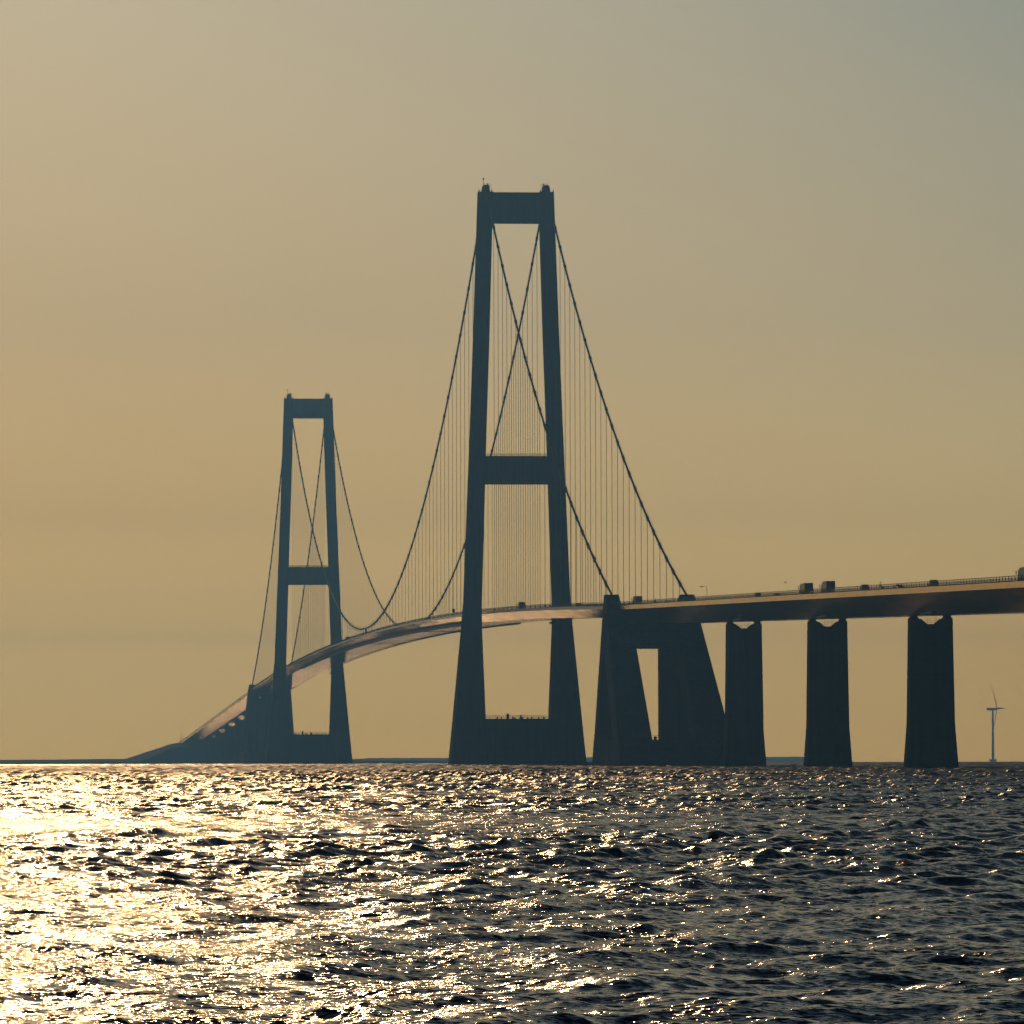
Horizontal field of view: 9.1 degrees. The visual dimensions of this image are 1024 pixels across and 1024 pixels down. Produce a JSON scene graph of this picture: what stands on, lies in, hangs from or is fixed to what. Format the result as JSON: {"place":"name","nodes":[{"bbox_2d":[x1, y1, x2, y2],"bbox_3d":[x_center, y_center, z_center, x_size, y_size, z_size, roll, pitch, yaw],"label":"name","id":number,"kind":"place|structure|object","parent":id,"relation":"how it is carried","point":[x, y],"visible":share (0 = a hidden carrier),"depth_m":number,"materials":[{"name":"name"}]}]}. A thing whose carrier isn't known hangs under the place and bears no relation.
{"place":"outdoors","nodes":[
{"label":"outdoors","id":0,"kind":"place"},
{"bbox_2d":[0,759,126,760],"bbox_3d":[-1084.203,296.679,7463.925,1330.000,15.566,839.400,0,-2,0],"label":"coast","id":1,"kind":"structure","parent":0,"point":[63,759],"depth_m":7166.83},
{"bbox_2d":[0,743,588,763],"bbox_3d":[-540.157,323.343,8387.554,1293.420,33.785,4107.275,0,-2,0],"label":"island","id":2,"kind":"structure","parent":0,"point":[176,753],"depth_m":6396.30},
{"bbox_2d":[0,761,1023,1023],"bbox_3d":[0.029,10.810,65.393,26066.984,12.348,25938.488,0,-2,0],"label":"water","id":3,"kind":"structure","parent":0,"point":[446,893],"depth_m":139.28,"materials":[{"name":"grey liquid"}]},
{"bbox_2d":[198,741,206,763],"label":"bridge pier","id":4,"kind":"structure","parent":3,"relation":"in","point":[202,753],"depth_m":6220.90,"materials":[{"name":"concrete"}]},
{"bbox_2d":[206,736,215,763],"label":"bridge pier","id":5,"kind":"structure","parent":3,"relation":"in","point":[211,746],"depth_m":6028.90,"materials":[{"name":"concrete"}]},
{"bbox_2d":[215,730,224,763],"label":"bridge pier","id":6,"kind":"structure","parent":3,"relation":"in","point":[220,748],"depth_m":5836.93,"materials":[{"name":"concrete"}]},
{"bbox_2d":[224,724,234,763],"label":"bridge pier","id":7,"kind":"structure","parent":3,"relation":"in","point":[229,744],"depth_m":5644.96,"materials":[{"name":"concrete"}]},
{"bbox_2d":[234,717,243,763],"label":"bridge pier","id":8,"kind":"structure","parent":3,"relation":"in","point":[239,723],"depth_m":5453.03,"materials":[{"name":"concrete"}]},
{"bbox_2d":[238,684,293,763],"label":"anchor block","id":9,"kind":"structure","parent":3,"relation":"in","point":[252,748],"depth_m":4983.18,"materials":[{"name":"concrete"}]},
{"bbox_2d":[265,710,269,751],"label":"bridge pier","id":10,"kind":"structure","parent":3,"relation":"in","point":[267,713],"depth_m":5069.54,"materials":[{"name":"concrete"}]},
{"bbox_2d":[180,694,270,746],"bbox_3d":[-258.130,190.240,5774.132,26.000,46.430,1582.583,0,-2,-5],"label":"approach deck","id":11,"kind":"structure","parent":10,"relation":"on","point":[232,711],"depth_m":5695.82,"materials":[{"name":"paint"}]},
{"bbox_2d":[265,389,352,763],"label":"bridge pylon","id":12,"kind":"object","parent":3,"relation":"in","point":[333,745],"visible":0.95,"depth_m":4454.15,"materials":[{"name":"concrete"}]},
{"bbox_2d":[448,178,585,764],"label":"bridge pylon","id":13,"kind":"object","parent":3,"relation":"in","point":[479,737],"visible":0.93,"depth_m":2838.17,"materials":[{"name":"concrete"}]},
{"bbox_2d":[252,189,612,686],"bbox_3d":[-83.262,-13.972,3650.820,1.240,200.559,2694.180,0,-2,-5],"label":"cable","id":14,"kind":"object","parent":13,"relation":"attached to","point":[544,426],"visible":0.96,"depth_m":3011.19,"materials":[{"name":"metal"}]},
{"bbox_2d":[251,602,646,694],"bbox_3d":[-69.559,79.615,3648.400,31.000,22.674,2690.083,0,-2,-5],"label":"suspended deck","id":15,"kind":"structure","parent":14,"relation":"hanging from","point":[301,670],"depth_m":3438.50,"materials":[{"name":"paint"}]},
{"bbox_2d":[411,625,459,631],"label":"maintenance gantry","id":16,"kind":"object","parent":15,"relation":"attached to","point":[438,631],"visible":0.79,"depth_m":3267.57,"materials":[{"name":"metal"}]},
{"bbox_2d":[291,191,686,661],"bbox_3d":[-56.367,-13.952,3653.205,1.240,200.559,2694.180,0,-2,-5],"label":"cable","id":17,"kind":"object","parent":13,"relation":"attached to","point":[612,428],"visible":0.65,"depth_m":2887.40,"materials":[{"name":"metal"}]},
{"bbox_2d":[537,762,591,765],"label":"rock reef","id":18,"kind":"object","parent":3,"relation":"in","point":[571,763],"visible":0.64,"depth_m":2463.27},
{"bbox_2d":[592,594,724,765],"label":"anchor block","id":19,"kind":"structure","parent":3,"relation":"in","point":[691,722],"depth_m":2266.01,"materials":[{"name":"concrete"}]},
{"bbox_2d":[722,622,765,766],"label":"bridge pier","id":20,"kind":"structure","parent":3,"relation":"in","point":[744,743],"depth_m":2031.26,"materials":[{"name":"concrete"}]},
{"bbox_2d":[615,575,1023,623],"bbox_3d":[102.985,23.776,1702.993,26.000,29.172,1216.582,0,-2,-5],"label":"approach deck","id":21,"kind":"structure","parent":20,"relation":"on","point":[981,597],"depth_m":1733.49,"materials":[{"name":"paint"}]},
{"bbox_2d":[631,596,641,604],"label":"truck","id":22,"kind":"object","parent":21,"relation":"on","point":[636,598],"visible":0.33,"depth_m":2263.48,"materials":[{"name":"white paint"}]},
{"bbox_2d":[798,583,812,593],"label":"truck","id":23,"kind":"object","parent":21,"relation":"on","point":[803,586],"visible":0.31,"depth_m":1822.80,"materials":[{"name":"grey paint"}]},
{"bbox_2d":[819,581,834,592],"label":"truck","id":24,"kind":"object","parent":21,"relation":"on","point":[828,584],"visible":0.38,"depth_m":1777.73,"materials":[{"name":"grey paint"}]},
{"bbox_2d":[1016,567,1023,580],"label":"truck","id":25,"kind":"object","parent":21,"relation":"on","point":[1020,571],"visible":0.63,"depth_m":1457.30,"materials":[{"name":"white paint"}]},
{"bbox_2d":[803,619,852,766],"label":"bridge pier","id":26,"kind":"structure","parent":3,"relation":"in","point":[827,740],"depth_m":1839.09,"materials":[{"name":"concrete"}]},
{"bbox_2d":[903,616,958,767],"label":"bridge pier","id":27,"kind":"structure","parent":3,"relation":"in","point":[930,739],"depth_m":1646.92,"materials":[{"name":"concrete"}]},
{"bbox_2d":[987,685,1004,761],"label":"wind turbine","id":28,"kind":"object","parent":3,"relation":"in","point":[993,723],"visible":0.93,"depth_m":12356.42,"materials":[{"name":"paint"}]},
{"bbox_2d":[0,0,1023,761],"label":"sky","id":29,"kind":"structure","parent":0,"point":[790,232],"materials":[{"name":"beige"}]},
{"bbox_2d":[352,757,803,761],"bbox_3d":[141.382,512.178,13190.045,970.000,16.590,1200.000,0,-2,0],"label":"hills","id":30,"kind":"structure","parent":0,"point":[774,759],"depth_m":12631.19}
]}

